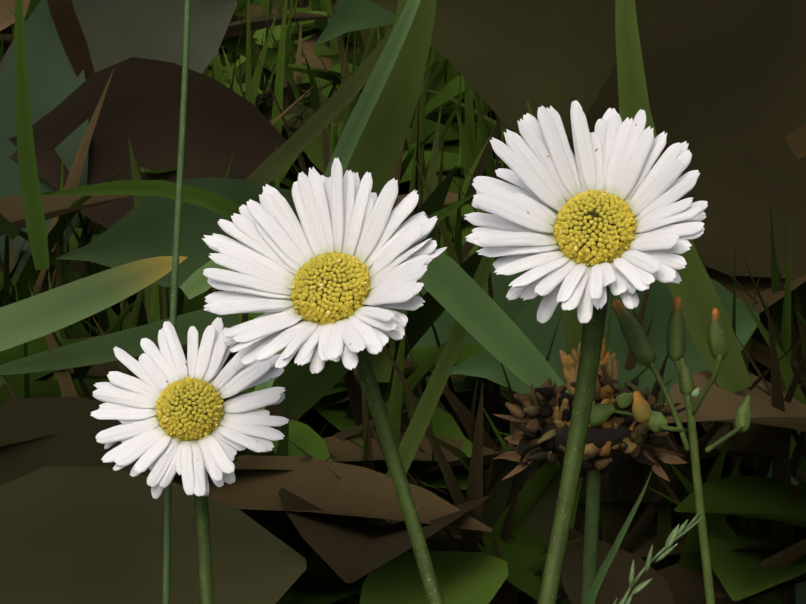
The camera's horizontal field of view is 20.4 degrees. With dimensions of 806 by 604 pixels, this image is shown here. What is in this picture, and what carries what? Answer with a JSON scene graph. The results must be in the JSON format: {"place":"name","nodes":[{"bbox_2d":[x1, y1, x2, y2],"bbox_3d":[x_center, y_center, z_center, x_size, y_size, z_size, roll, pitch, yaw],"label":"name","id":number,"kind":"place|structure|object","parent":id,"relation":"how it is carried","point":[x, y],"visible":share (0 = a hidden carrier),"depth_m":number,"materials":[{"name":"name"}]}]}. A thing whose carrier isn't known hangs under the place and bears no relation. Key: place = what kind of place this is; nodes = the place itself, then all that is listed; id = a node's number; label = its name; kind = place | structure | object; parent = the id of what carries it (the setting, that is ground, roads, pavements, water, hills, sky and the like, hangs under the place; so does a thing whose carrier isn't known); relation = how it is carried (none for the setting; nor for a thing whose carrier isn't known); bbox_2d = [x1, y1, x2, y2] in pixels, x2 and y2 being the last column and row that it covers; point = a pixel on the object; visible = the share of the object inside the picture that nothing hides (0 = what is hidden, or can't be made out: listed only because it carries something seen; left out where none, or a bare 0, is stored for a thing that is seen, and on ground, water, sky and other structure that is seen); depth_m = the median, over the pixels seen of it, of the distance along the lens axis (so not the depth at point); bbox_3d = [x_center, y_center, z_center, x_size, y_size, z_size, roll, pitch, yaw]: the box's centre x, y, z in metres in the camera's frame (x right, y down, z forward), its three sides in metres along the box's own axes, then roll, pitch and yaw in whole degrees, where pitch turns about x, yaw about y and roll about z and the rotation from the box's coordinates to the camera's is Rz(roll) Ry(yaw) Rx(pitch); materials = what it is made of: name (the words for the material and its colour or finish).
{"place":"outdoors","nodes":[
{"label":"outdoors","id":0,"kind":"place"},
{"bbox_2d":[202,158,446,373],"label":"daisy petals","id":1,"kind":"object","parent":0,"point":[349,213],"visible":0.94,"depth_m":2.32,"materials":[{"name":"white plant"}]},
{"bbox_2d":[0,0,805,603],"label":"grass","id":2,"kind":"structure","parent":0,"point":[320,504],"depth_m":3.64,"materials":[{"name":"green plant"}]},
{"bbox_2d":[464,100,707,323],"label":"daisy petals","id":3,"kind":"object","parent":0,"point":[548,173],"visible":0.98,"depth_m":2.27,"materials":[{"name":"white plant"}]},
{"label":"ground","id":4,"kind":"structure","parent":0,"visible":0},
{"bbox_2d":[162,0,190,603],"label":"grass stalk","id":5,"kind":"object","parent":4,"relation":"on","point":[172,321],"depth_m":2.60,"materials":[{"name":"green plant"}]},
{"bbox_2d":[194,494,213,603],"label":"stem","id":6,"kind":"object","parent":4,"relation":"on","point":[204,548],"visible":0.5,"depth_m":2.51,"materials":[{"name":"green plant"}]},
{"bbox_2d":[210,382,243,412],"bbox_3d":[-0.237,0.130,2.496,0.123,0.087,0.085,0,15,2],"label":"daisy involucre","id":7,"kind":"object","parent":6,"relation":"attached to","point":[238,394],"visible":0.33,"depth_m":2.50,"materials":[{"name":"green plant"}]},
{"bbox_2d":[155,376,223,441],"bbox_3d":[-0.237,0.119,2.480,0.078,0.067,0.066,0,15,2],"label":"daisy center disc","id":8,"kind":"object","parent":7,"relation":"on","point":[188,408],"visible":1,"depth_m":2.46,"materials":[{"name":"yellow plant"}]},
{"bbox_2d":[90,317,289,498],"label":"daisy petals","id":9,"kind":"object","parent":7,"relation":"attached to","point":[130,403],"visible":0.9,"depth_m":2.48,"materials":[{"name":"white plant"}]},
{"bbox_2d":[355,348,443,603],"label":"stem","id":10,"kind":"object","parent":4,"relation":"on","point":[373,397],"visible":0.77,"depth_m":2.37,"materials":[{"name":"green plant"}]},
{"bbox_2d":[0,0,805,603],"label":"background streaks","id":11,"kind":"object","parent":4,"relation":"on","point":[718,86],"visible":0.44,"depth_m":4.13,"materials":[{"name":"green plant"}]},
{"bbox_2d":[534,285,608,603],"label":"stem","id":12,"kind":"object","parent":4,"relation":"on","point":[593,328],"visible":0.69,"depth_m":2.34,"materials":[{"name":"green plant"}]},
{"bbox_3d":[0.201,-0.076,2.288,0.126,0.092,0.090,0,15,2],"label":"daisy bract cup","id":13,"kind":"object","parent":12,"relation":"attached to","visible":0},
{"bbox_2d":[552,189,637,265],"bbox_3d":[0.196,-0.076,2.288,0.087,0.078,0.076,0,15,2],"label":"daisy center disc","id":14,"kind":"object","parent":13,"relation":"on","point":[592,227],"visible":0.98,"depth_m":2.26,"materials":[{"name":"yellow plant"}]},
{"bbox_2d":[493,337,693,603],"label":"withered flower head","id":15,"kind":"object","parent":4,"relation":"on","point":[614,440],"visible":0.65,"depth_m":2.46},
{"bbox_2d":[585,468,652,603],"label":"grass blade","id":16,"kind":"object","parent":4,"relation":"on","point":[598,581],"depth_m":2.32,"materials":[{"name":"green plant"}]},
{"bbox_2d":[613,511,702,603],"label":"panicle grass","id":17,"kind":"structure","parent":4,"relation":"on","point":[677,533],"depth_m":2.29,"materials":[{"name":"green plant"}]},
{"bbox_2d":[612,296,750,603],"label":"budding plant stem","id":18,"kind":"object","parent":4,"relation":"on","point":[638,342],"visible":1,"depth_m":2.39,"materials":[{"name":"green plant"}]},
{"bbox_2d":[589,391,687,432],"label":"flower buds","id":19,"kind":"object","parent":18,"relation":"attached to","point":[643,412],"visible":0.98,"depth_m":2.40,"materials":[{"name":"green plant"}]},
{"bbox_3d":[-0.073,-0.014,2.323,0.128,0.096,0.109,0,15,2],"label":"daisy involucre","id":20,"kind":"object","parent":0,"visible":0},
{"bbox_2d":[290,251,370,324],"bbox_3d":[-0.074,-0.014,2.321,0.088,0.073,0.081,0,15,2],"label":"daisy center disc","id":21,"kind":"object","parent":20,"relation":"on","point":[331,287],"visible":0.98,"depth_m":2.30,"materials":[{"name":"yellow plant"}]}
]}

